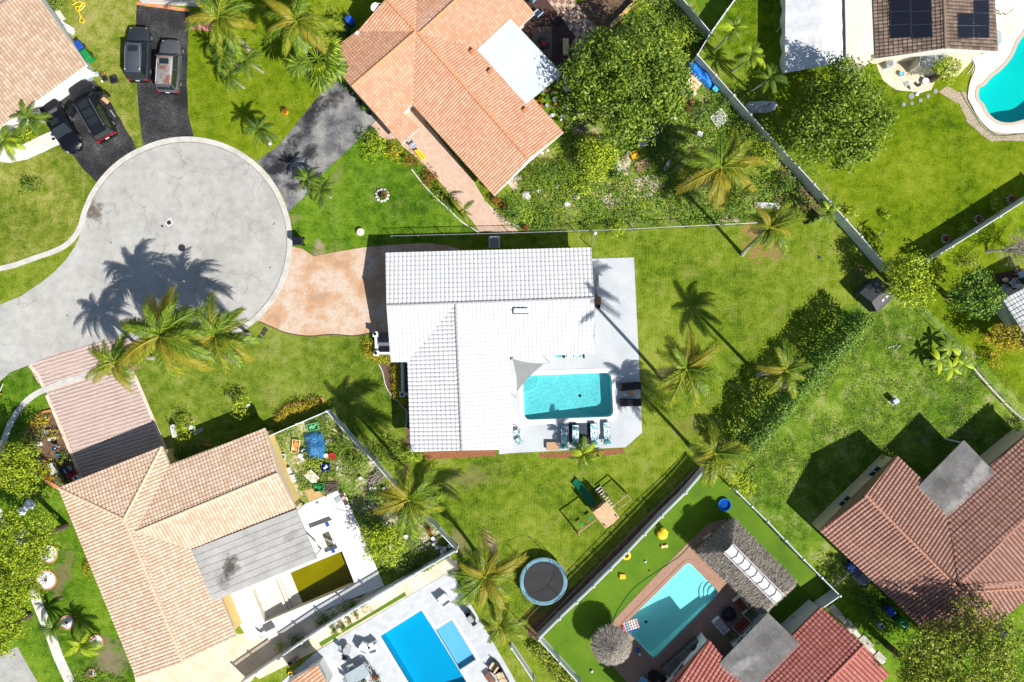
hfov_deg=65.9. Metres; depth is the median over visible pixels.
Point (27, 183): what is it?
bush
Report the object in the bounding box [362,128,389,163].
bush
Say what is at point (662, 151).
bush
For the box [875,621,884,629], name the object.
planter box
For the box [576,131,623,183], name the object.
lime tree
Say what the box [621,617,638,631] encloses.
pool float
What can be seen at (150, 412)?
driveway border
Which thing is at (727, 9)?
vinyl fence
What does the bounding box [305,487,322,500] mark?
board
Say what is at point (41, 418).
bush
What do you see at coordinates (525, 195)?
rock
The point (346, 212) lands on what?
lawn
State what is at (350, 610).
vinyl fence
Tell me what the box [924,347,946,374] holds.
banana plant
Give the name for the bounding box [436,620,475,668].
sun shelf
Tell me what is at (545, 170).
bush
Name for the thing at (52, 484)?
brick edging
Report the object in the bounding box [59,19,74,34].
plank pile
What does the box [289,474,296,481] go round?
panel stack
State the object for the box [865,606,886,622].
bush
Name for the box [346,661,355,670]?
patio chair
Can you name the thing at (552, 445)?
coffee table
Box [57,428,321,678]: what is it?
tan house
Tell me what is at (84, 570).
bush
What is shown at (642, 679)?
tub
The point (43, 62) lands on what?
tan house
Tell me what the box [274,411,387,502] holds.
weeds
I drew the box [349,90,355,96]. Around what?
plant pot
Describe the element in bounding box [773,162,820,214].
garden bed
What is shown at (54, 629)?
palm tree
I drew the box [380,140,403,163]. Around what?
bush
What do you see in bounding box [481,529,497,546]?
branch pile
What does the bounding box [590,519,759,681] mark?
pool deck
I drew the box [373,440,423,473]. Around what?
bush
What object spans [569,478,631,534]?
wooden playset
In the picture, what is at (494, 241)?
air conditioner
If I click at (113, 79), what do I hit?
crate
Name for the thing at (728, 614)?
fire pit
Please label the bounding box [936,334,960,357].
banana plant
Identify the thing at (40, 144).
path
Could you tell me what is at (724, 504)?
paddling pool
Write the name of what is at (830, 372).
weeds
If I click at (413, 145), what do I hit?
patio chair
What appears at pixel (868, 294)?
garden shed
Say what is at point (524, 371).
shade sail
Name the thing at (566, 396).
swimming pool
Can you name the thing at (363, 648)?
lounge chair
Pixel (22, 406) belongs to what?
sidewalk
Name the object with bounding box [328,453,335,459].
tub
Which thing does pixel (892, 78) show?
patio
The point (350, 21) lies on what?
wheelie bin
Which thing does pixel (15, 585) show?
leafy tree
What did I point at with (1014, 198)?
rock planter
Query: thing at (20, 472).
leafy tree
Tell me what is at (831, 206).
young palm
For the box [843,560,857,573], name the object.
wheelie bin
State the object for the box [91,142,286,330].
gutter line
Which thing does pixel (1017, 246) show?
bare tree
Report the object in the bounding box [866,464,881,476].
window
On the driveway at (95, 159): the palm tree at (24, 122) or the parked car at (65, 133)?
the parked car at (65, 133)
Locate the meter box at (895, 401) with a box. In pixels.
[889,398,899,404]
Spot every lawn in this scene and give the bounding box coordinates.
[0,0,140,263]
[0,365,134,681]
[132,321,409,460]
[141,0,383,158]
[287,136,476,255]
[696,0,729,33]
[718,0,1023,266]
[728,287,1023,593]
[826,591,1023,681]
[922,207,1023,396]
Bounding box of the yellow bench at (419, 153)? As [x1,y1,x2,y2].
[414,149,425,159]
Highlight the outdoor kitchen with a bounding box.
[661,636,697,676]
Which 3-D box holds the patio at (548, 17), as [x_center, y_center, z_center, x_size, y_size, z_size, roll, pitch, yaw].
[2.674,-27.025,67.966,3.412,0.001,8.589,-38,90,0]
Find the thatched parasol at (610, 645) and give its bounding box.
[590,624,632,666]
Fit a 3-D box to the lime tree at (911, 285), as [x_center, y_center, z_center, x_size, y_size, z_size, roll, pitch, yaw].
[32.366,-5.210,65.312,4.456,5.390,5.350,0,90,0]
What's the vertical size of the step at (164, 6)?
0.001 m
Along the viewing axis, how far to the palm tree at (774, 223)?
59.31 m
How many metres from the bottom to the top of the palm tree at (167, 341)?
9.028 m
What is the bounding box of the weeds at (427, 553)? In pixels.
[352,496,452,573]
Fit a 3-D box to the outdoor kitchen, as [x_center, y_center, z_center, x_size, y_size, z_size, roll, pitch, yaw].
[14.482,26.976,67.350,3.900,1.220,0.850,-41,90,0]
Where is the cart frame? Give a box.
[663,158,670,169]
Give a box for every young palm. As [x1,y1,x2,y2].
[816,194,840,226]
[875,228,887,237]
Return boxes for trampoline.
[520,555,568,611]
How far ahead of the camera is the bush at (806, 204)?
67.11 m
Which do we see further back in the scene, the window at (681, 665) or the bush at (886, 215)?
the bush at (886, 215)
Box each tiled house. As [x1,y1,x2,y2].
[288,657,332,681]
[837,0,1023,71]
[993,285,1023,348]
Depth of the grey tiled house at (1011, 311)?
65.24 m
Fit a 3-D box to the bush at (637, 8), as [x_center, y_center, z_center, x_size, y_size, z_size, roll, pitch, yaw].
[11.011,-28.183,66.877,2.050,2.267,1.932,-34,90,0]
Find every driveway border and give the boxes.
[28,365,44,386]
[45,394,82,478]
[134,374,166,449]
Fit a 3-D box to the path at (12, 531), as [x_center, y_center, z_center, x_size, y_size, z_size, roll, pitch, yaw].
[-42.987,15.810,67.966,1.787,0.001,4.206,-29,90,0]
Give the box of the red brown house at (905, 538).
[811,429,1023,664]
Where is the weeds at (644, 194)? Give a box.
[501,84,837,231]
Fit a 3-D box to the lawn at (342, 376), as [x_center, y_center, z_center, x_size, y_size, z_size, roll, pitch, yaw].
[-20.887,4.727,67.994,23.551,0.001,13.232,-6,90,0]
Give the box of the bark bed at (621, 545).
[528,465,704,640]
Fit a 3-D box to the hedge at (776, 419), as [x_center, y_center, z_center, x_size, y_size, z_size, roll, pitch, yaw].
[23.706,4.073,65.765,2.971,4.474,17.001,42,90,0]
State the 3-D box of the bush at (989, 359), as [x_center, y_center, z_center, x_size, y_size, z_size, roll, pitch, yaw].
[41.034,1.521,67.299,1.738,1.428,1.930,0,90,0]
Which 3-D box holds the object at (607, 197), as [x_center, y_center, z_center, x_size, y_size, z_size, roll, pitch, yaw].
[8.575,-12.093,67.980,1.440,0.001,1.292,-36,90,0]
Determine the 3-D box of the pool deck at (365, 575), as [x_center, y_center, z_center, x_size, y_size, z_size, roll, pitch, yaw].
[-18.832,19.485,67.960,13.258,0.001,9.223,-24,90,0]
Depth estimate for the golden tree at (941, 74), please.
65.27 m
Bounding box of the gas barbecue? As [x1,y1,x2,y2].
[464,610,476,625]
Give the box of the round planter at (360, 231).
[357,228,363,235]
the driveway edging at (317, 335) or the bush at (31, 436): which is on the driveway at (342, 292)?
the driveway edging at (317, 335)
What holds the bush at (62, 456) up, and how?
on the soil bed at (47, 450)
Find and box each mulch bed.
[424,450,495,459]
[539,448,623,457]
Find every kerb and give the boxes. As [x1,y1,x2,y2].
[0,136,291,332]
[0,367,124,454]
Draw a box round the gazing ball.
[51,444,59,450]
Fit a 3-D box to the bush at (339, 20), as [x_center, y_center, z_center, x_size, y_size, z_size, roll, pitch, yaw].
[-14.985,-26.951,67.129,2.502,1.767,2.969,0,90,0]
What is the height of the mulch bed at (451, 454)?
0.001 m
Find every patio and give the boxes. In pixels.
[521,0,575,71]
[548,0,596,61]
[839,615,884,663]
[877,58,971,92]
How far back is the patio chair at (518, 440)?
67.52 m
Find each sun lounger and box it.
[560,426,567,448]
[572,425,578,447]
[590,423,597,445]
[603,422,610,444]
[619,382,640,390]
[619,398,641,405]
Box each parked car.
[40,98,83,153]
[66,79,117,143]
[123,27,153,82]
[154,40,184,94]
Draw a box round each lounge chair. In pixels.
[357,641,370,655]
[368,640,379,654]
[437,593,450,608]
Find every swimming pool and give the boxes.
[381,611,465,681]
[518,368,617,424]
[621,560,720,660]
[975,30,1023,125]
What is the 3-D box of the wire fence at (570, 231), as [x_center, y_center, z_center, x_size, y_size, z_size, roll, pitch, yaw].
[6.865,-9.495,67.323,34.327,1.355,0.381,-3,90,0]
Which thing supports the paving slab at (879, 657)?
on the lawn at (892, 631)
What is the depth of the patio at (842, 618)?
67.97 m
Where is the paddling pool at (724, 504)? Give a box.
[718,498,730,510]
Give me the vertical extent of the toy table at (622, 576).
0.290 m
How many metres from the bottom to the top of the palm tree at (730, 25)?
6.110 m
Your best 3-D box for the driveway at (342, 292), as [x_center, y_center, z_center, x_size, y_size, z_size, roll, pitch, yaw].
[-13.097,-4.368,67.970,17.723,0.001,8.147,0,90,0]
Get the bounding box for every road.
[0,143,285,380]
[0,647,36,681]
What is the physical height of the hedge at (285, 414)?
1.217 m
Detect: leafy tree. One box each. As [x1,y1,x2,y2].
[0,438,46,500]
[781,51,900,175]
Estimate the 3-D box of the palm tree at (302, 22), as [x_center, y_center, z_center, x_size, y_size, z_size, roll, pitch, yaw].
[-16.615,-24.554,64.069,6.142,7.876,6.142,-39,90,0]
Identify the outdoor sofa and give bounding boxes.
[487,659,499,674]
[495,668,508,681]
[564,354,584,358]
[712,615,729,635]
[731,614,751,634]
[732,595,749,613]
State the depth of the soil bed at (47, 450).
67.99 m
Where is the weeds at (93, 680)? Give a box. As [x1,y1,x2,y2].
[67,665,130,681]
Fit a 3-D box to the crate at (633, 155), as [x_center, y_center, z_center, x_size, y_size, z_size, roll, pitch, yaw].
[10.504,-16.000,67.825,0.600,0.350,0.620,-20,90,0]
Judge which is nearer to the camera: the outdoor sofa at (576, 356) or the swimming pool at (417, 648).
the outdoor sofa at (576, 356)
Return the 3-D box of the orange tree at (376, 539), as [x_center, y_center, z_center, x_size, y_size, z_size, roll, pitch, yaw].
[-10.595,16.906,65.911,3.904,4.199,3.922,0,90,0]
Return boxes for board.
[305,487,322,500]
[334,496,341,502]
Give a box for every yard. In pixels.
[276,412,451,576]
[499,0,801,233]
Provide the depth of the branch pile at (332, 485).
67.77 m
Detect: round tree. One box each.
[554,2,695,154]
[943,262,1009,320]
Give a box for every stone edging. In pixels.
[411,169,478,232]
[485,202,519,226]
[613,544,690,622]
[959,351,1022,419]
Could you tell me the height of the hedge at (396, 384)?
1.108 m
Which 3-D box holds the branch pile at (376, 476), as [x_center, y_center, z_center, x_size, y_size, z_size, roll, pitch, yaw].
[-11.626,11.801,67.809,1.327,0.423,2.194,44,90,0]
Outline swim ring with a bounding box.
[623,552,630,559]
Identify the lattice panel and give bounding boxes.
[711,109,727,126]
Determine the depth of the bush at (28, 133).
67.37 m
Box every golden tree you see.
[929,54,962,84]
[981,322,1023,353]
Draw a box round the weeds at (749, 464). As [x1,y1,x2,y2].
[734,460,755,492]
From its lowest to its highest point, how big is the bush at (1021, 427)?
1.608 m
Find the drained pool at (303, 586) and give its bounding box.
[252,551,354,621]
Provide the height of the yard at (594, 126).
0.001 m
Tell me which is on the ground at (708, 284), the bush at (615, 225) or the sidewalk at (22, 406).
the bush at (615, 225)
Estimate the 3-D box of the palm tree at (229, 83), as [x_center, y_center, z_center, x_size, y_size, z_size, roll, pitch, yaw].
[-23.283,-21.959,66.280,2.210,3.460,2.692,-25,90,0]
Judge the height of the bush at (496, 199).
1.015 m
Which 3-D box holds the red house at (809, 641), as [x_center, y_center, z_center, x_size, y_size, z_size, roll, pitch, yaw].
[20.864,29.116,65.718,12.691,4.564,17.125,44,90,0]
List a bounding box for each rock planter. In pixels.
[941,233,952,243]
[974,213,985,223]
[1006,193,1017,203]
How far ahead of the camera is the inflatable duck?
67.47 m
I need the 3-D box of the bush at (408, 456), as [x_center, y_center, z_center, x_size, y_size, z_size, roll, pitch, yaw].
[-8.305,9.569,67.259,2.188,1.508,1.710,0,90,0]
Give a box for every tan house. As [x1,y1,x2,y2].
[0,0,95,138]
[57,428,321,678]
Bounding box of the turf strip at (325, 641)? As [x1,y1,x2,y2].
[319,593,405,646]
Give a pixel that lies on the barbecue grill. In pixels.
(597, 302)
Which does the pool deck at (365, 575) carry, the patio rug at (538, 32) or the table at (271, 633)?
the table at (271, 633)
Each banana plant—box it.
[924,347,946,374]
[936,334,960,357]
[936,355,961,381]
[953,351,976,376]
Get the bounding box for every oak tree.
[885,643,947,681]
[892,590,1023,681]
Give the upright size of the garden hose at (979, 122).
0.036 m
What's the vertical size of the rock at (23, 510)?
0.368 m
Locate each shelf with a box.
[287,655,298,666]
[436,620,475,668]
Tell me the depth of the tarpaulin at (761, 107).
67.54 m
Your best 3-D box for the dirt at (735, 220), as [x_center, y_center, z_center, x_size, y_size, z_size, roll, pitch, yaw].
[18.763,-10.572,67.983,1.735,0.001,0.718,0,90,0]
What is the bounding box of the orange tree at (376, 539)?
[360,522,407,567]
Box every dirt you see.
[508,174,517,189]
[577,0,632,25]
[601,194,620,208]
[617,152,631,174]
[634,175,666,196]
[720,214,739,221]
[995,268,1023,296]
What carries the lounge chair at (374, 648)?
on the pool deck at (382, 666)
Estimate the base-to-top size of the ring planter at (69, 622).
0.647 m
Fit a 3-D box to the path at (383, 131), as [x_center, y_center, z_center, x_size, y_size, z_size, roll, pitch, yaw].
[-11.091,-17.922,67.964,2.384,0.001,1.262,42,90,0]
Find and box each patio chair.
[258,630,266,639]
[337,645,344,650]
[341,653,347,660]
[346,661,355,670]
[409,141,417,147]
[513,429,520,436]
[514,437,522,444]
[534,7,542,20]
[659,673,666,681]
[1000,284,1012,292]
[1008,278,1022,287]
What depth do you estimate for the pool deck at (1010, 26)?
67.96 m
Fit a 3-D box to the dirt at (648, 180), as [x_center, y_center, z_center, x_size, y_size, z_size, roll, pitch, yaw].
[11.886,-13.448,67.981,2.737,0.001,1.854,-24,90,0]
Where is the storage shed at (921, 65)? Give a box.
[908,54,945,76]
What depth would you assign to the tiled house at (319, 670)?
65.16 m
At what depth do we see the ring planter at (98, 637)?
67.91 m
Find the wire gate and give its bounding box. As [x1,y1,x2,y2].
[826,567,853,586]
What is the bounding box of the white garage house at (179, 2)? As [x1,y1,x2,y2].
[140,0,205,6]
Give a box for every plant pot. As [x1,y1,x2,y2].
[281,108,288,116]
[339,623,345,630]
[342,81,350,89]
[344,617,351,624]
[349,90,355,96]
[369,673,377,680]
[426,526,432,535]
[522,224,528,230]
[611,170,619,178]
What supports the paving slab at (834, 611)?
on the lawn at (892, 631)
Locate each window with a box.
[671,661,683,677]
[836,494,850,506]
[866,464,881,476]
[996,29,1001,45]
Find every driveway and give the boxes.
[30,336,132,385]
[46,370,161,477]
[60,80,135,182]
[136,5,193,145]
[257,81,376,210]
[258,243,462,335]
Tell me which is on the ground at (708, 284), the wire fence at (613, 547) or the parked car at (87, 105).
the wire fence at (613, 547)
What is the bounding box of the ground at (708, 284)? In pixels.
[0,0,1023,681]
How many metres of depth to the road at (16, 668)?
67.98 m
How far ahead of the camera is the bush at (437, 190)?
67.36 m
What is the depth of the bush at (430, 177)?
67.33 m
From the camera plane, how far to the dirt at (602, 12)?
67.99 m
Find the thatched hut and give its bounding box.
[695,517,796,614]
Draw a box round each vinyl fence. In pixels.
[241,545,458,681]
[269,409,458,550]
[510,640,534,681]
[537,467,703,681]
[675,0,887,271]
[705,0,734,39]
[730,487,841,607]
[916,196,1023,264]
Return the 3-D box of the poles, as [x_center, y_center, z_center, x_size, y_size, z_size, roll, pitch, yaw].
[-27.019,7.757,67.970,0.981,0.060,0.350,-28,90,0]
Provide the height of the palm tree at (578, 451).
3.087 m
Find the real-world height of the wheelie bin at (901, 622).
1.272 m
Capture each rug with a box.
[310,520,343,556]
[532,27,551,56]
[567,422,597,445]
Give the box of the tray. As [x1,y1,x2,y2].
[291,439,299,452]
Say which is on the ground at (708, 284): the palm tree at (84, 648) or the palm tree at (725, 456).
the palm tree at (725, 456)
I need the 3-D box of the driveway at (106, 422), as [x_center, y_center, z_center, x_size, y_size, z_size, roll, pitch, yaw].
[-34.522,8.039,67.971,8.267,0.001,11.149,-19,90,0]
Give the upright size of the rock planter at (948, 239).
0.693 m
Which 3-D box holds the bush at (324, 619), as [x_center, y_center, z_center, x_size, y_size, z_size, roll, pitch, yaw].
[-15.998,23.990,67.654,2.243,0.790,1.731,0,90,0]
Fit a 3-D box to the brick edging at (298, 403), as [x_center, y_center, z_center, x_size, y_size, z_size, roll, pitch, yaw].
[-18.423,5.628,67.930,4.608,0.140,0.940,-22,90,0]
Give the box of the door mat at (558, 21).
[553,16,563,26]
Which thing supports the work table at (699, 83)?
on the yard at (594, 126)
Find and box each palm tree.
[0,124,26,161]
[9,99,51,139]
[37,614,66,641]
[62,621,102,657]
[85,329,154,393]
[116,284,217,379]
[181,289,262,376]
[185,0,257,62]
[206,44,245,71]
[216,65,245,93]
[229,47,263,81]
[241,114,277,149]
[263,0,343,58]
[293,167,323,192]
[304,172,337,208]
[371,458,447,542]
[446,529,528,611]
[451,199,473,223]
[478,598,527,644]
[568,436,596,471]
[654,329,724,412]
[672,126,767,212]
[688,418,757,487]
[713,10,748,50]
[731,42,765,71]
[740,201,807,257]
[749,63,787,94]
[755,336,812,398]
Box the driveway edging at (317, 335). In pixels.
[260,321,369,336]
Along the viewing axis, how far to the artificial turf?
67.98 m
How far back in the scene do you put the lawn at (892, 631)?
67.99 m
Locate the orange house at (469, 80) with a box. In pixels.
[340,0,563,195]
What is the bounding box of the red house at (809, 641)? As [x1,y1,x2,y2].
[666,600,888,681]
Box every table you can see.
[47,462,56,474]
[265,626,279,639]
[343,647,350,654]
[345,664,369,681]
[484,671,495,681]
[546,442,558,449]
[619,574,625,578]
[647,668,659,681]
[688,75,701,92]
[712,84,719,92]
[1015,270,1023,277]
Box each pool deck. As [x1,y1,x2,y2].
[231,490,383,641]
[282,572,514,681]
[499,257,641,453]
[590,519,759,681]
[968,8,1023,132]
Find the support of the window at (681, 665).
in the red house at (809, 641)
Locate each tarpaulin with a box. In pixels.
[304,430,325,459]
[687,61,714,88]
[745,101,777,112]
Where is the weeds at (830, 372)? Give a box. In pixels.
[745,331,864,484]
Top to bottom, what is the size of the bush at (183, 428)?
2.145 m
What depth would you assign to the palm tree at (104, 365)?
61.58 m
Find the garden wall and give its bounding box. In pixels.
[609,0,635,28]
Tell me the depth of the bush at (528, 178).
67.03 m
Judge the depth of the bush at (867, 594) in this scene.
67.15 m
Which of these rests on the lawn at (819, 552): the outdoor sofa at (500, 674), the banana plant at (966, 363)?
the banana plant at (966, 363)
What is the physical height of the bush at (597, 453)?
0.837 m
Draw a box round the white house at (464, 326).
[373,247,594,451]
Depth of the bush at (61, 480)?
67.33 m
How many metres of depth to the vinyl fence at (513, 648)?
67.07 m
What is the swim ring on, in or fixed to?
on the artificial turf
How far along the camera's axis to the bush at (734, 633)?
67.45 m
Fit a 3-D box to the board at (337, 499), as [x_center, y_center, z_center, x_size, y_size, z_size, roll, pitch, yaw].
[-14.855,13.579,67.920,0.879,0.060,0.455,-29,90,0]
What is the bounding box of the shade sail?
[512,359,549,398]
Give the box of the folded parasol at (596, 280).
[594,270,598,296]
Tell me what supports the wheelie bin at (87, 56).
on the lawn at (47, 218)
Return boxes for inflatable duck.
[657,528,667,539]
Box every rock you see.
[19,507,26,514]
[23,499,34,509]
[522,191,530,199]
[563,201,570,207]
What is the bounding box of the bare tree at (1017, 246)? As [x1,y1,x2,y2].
[986,228,1023,272]
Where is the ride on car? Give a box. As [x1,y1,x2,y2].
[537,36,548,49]
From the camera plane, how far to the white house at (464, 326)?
64.63 m
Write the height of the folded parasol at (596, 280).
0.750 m
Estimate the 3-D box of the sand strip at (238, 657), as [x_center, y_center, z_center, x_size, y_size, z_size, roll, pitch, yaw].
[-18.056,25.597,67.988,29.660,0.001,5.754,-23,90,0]
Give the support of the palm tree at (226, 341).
on the lawn at (342, 376)
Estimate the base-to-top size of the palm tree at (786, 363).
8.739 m
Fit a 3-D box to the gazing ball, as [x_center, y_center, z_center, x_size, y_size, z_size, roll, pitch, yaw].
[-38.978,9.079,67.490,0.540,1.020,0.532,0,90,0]
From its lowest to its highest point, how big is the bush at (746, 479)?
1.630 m
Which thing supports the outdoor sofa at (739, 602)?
on the pool deck at (634, 667)
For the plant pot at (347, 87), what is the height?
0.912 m
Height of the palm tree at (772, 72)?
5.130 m
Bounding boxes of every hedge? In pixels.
[172,440,206,459]
[274,395,323,424]
[362,338,390,365]
[390,362,407,409]
[530,642,574,681]
[720,308,876,466]
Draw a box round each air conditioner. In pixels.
[489,236,499,247]
[852,570,870,585]
[881,60,893,70]
[993,624,1007,638]
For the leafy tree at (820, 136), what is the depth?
62.41 m
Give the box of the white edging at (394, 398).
[379,365,406,426]
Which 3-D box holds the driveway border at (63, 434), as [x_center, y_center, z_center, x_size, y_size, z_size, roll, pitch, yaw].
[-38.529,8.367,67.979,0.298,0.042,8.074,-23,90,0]
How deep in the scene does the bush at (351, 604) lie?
67.56 m
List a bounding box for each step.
[136,1,189,11]
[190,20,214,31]
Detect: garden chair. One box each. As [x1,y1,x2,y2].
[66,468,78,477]
[639,141,646,147]
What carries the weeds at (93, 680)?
on the lawn at (75, 594)
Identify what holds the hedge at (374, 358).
on the lawn at (342, 376)
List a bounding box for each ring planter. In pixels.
[36,570,56,589]
[38,545,57,562]
[60,615,74,629]
[84,668,96,678]
[90,634,102,645]
[375,188,389,202]
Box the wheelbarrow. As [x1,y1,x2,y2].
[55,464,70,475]
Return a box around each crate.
[102,75,107,81]
[109,75,118,83]
[313,483,323,491]
[630,150,638,159]
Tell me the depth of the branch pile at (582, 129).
67.79 m
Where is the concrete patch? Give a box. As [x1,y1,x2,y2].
[165,217,174,227]
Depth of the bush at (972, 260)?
67.33 m
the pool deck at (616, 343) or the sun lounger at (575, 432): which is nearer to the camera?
the sun lounger at (575, 432)
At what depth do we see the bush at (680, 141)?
67.30 m
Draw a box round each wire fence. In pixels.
[390,222,756,237]
[514,615,536,641]
[529,462,699,636]
[917,311,1023,420]
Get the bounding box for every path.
[0,132,59,162]
[0,509,24,547]
[29,586,73,681]
[369,119,395,139]
[401,107,518,233]
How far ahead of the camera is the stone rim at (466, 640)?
67.95 m
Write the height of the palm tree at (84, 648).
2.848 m
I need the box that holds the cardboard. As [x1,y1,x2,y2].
[101,97,109,103]
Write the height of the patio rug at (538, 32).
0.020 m
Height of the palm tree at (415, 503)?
10.449 m
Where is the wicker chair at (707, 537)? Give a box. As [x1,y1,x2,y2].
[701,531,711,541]
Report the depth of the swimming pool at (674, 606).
68.81 m
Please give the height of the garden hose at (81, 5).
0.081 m
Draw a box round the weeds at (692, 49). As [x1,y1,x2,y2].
[648,0,710,59]
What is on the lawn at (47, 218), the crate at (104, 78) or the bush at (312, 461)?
the crate at (104, 78)
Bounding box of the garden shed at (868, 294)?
[853,277,891,311]
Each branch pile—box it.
[321,479,341,496]
[365,469,383,487]
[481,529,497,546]
[573,120,590,133]
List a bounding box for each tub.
[306,422,318,431]
[321,463,330,470]
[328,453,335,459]
[639,677,647,681]
[922,78,928,84]
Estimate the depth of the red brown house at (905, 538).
64.59 m
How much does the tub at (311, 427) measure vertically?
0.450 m
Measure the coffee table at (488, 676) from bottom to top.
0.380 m
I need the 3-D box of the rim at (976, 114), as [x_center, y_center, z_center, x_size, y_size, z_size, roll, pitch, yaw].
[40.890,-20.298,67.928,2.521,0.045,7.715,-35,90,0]
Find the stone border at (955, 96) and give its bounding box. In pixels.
[939,86,1023,140]
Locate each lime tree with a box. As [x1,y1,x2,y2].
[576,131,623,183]
[879,245,938,308]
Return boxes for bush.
[9,124,37,142]
[18,175,43,196]
[19,425,47,451]
[25,411,50,434]
[36,454,57,481]
[45,429,62,439]
[46,0,64,10]
[53,472,70,485]
[55,449,73,466]
[81,558,89,580]
[169,414,195,439]
[227,391,250,419]
[273,639,287,652]
[286,633,309,648]
[302,454,326,474]
[314,611,336,629]
[323,6,349,37]
[324,436,347,460]
[333,447,375,468]
[335,599,373,617]
[355,127,370,142]
[360,485,387,504]
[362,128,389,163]
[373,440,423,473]
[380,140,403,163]
[384,555,431,576]
[402,153,419,166]
[402,447,426,462]
[421,166,438,187]
[433,184,449,203]
[444,194,461,213]
[486,194,503,207]
[496,198,522,227]
[511,166,553,195]
[531,156,562,185]
[544,152,579,187]
[562,171,594,199]
[591,448,602,458]
[606,220,626,236]
[628,0,654,16]
[642,139,670,158]
[643,0,686,34]
[662,131,692,154]
[669,24,693,52]
[685,97,725,125]
[686,22,705,50]
[717,465,758,500]
[720,97,728,105]
[726,630,739,639]
[729,115,769,147]
[729,174,758,205]
[743,608,757,617]
[750,132,782,172]
[770,173,799,202]
[785,190,812,214]
[845,206,858,217]
[850,584,880,610]
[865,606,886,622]
[881,209,891,219]
[881,449,891,458]
[952,249,981,268]
[957,223,972,233]
[982,348,1003,369]
[990,198,1004,214]
[1012,419,1023,430]
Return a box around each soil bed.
[25,412,76,486]
[379,364,409,446]
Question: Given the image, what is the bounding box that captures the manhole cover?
[178,244,184,250]
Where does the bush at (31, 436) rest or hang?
on the soil bed at (47, 450)
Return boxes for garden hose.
[72,0,84,22]
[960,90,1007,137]
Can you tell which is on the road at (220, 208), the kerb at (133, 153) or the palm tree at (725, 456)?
the kerb at (133, 153)
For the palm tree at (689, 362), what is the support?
on the ground at (708, 284)
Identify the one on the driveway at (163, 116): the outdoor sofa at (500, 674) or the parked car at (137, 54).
the parked car at (137, 54)
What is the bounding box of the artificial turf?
[544,474,834,681]
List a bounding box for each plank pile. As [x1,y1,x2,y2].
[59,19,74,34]
[304,469,318,483]
[635,158,649,172]
[754,202,779,208]
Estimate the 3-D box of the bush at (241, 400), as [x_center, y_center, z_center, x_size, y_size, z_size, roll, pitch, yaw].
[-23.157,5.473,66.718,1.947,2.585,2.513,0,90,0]
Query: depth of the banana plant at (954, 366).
66.62 m
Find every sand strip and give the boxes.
[134,561,456,681]
[254,556,458,678]
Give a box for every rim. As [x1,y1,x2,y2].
[377,606,434,681]
[435,616,479,681]
[967,61,1023,135]
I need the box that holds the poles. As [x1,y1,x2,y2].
[193,427,203,434]
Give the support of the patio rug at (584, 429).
on the pool deck at (616, 343)
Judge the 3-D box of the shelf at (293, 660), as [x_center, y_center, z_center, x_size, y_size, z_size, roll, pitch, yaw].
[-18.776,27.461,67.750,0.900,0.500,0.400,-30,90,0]
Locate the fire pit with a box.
[722,607,735,621]
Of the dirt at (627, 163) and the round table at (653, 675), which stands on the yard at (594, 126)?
the dirt at (627, 163)
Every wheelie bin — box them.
[73,39,87,51]
[79,48,95,62]
[292,237,305,245]
[341,23,350,36]
[344,15,355,27]
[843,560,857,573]
[881,603,895,616]
[891,613,909,629]
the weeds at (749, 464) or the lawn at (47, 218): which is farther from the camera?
the lawn at (47, 218)
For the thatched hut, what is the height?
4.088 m
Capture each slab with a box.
[55,9,65,20]
[828,604,841,618]
[842,618,856,632]
[858,634,873,650]
[874,651,885,663]
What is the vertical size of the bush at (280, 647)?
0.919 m
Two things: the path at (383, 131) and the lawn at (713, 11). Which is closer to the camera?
the path at (383, 131)
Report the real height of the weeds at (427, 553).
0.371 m
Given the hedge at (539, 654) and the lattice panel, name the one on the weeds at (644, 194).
the lattice panel
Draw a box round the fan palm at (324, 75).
[283,32,348,92]
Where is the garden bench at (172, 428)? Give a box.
[170,424,177,437]
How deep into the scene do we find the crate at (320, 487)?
67.71 m
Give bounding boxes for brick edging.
[22,409,50,443]
[32,466,58,488]
[176,443,211,451]
[275,397,323,419]
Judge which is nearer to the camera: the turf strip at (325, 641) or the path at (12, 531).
the turf strip at (325, 641)
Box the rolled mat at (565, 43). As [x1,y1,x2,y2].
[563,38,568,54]
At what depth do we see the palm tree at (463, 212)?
65.74 m
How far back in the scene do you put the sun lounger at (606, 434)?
67.54 m
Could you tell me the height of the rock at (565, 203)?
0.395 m
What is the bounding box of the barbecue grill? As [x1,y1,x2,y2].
[595,297,600,308]
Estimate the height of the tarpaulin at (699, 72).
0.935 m

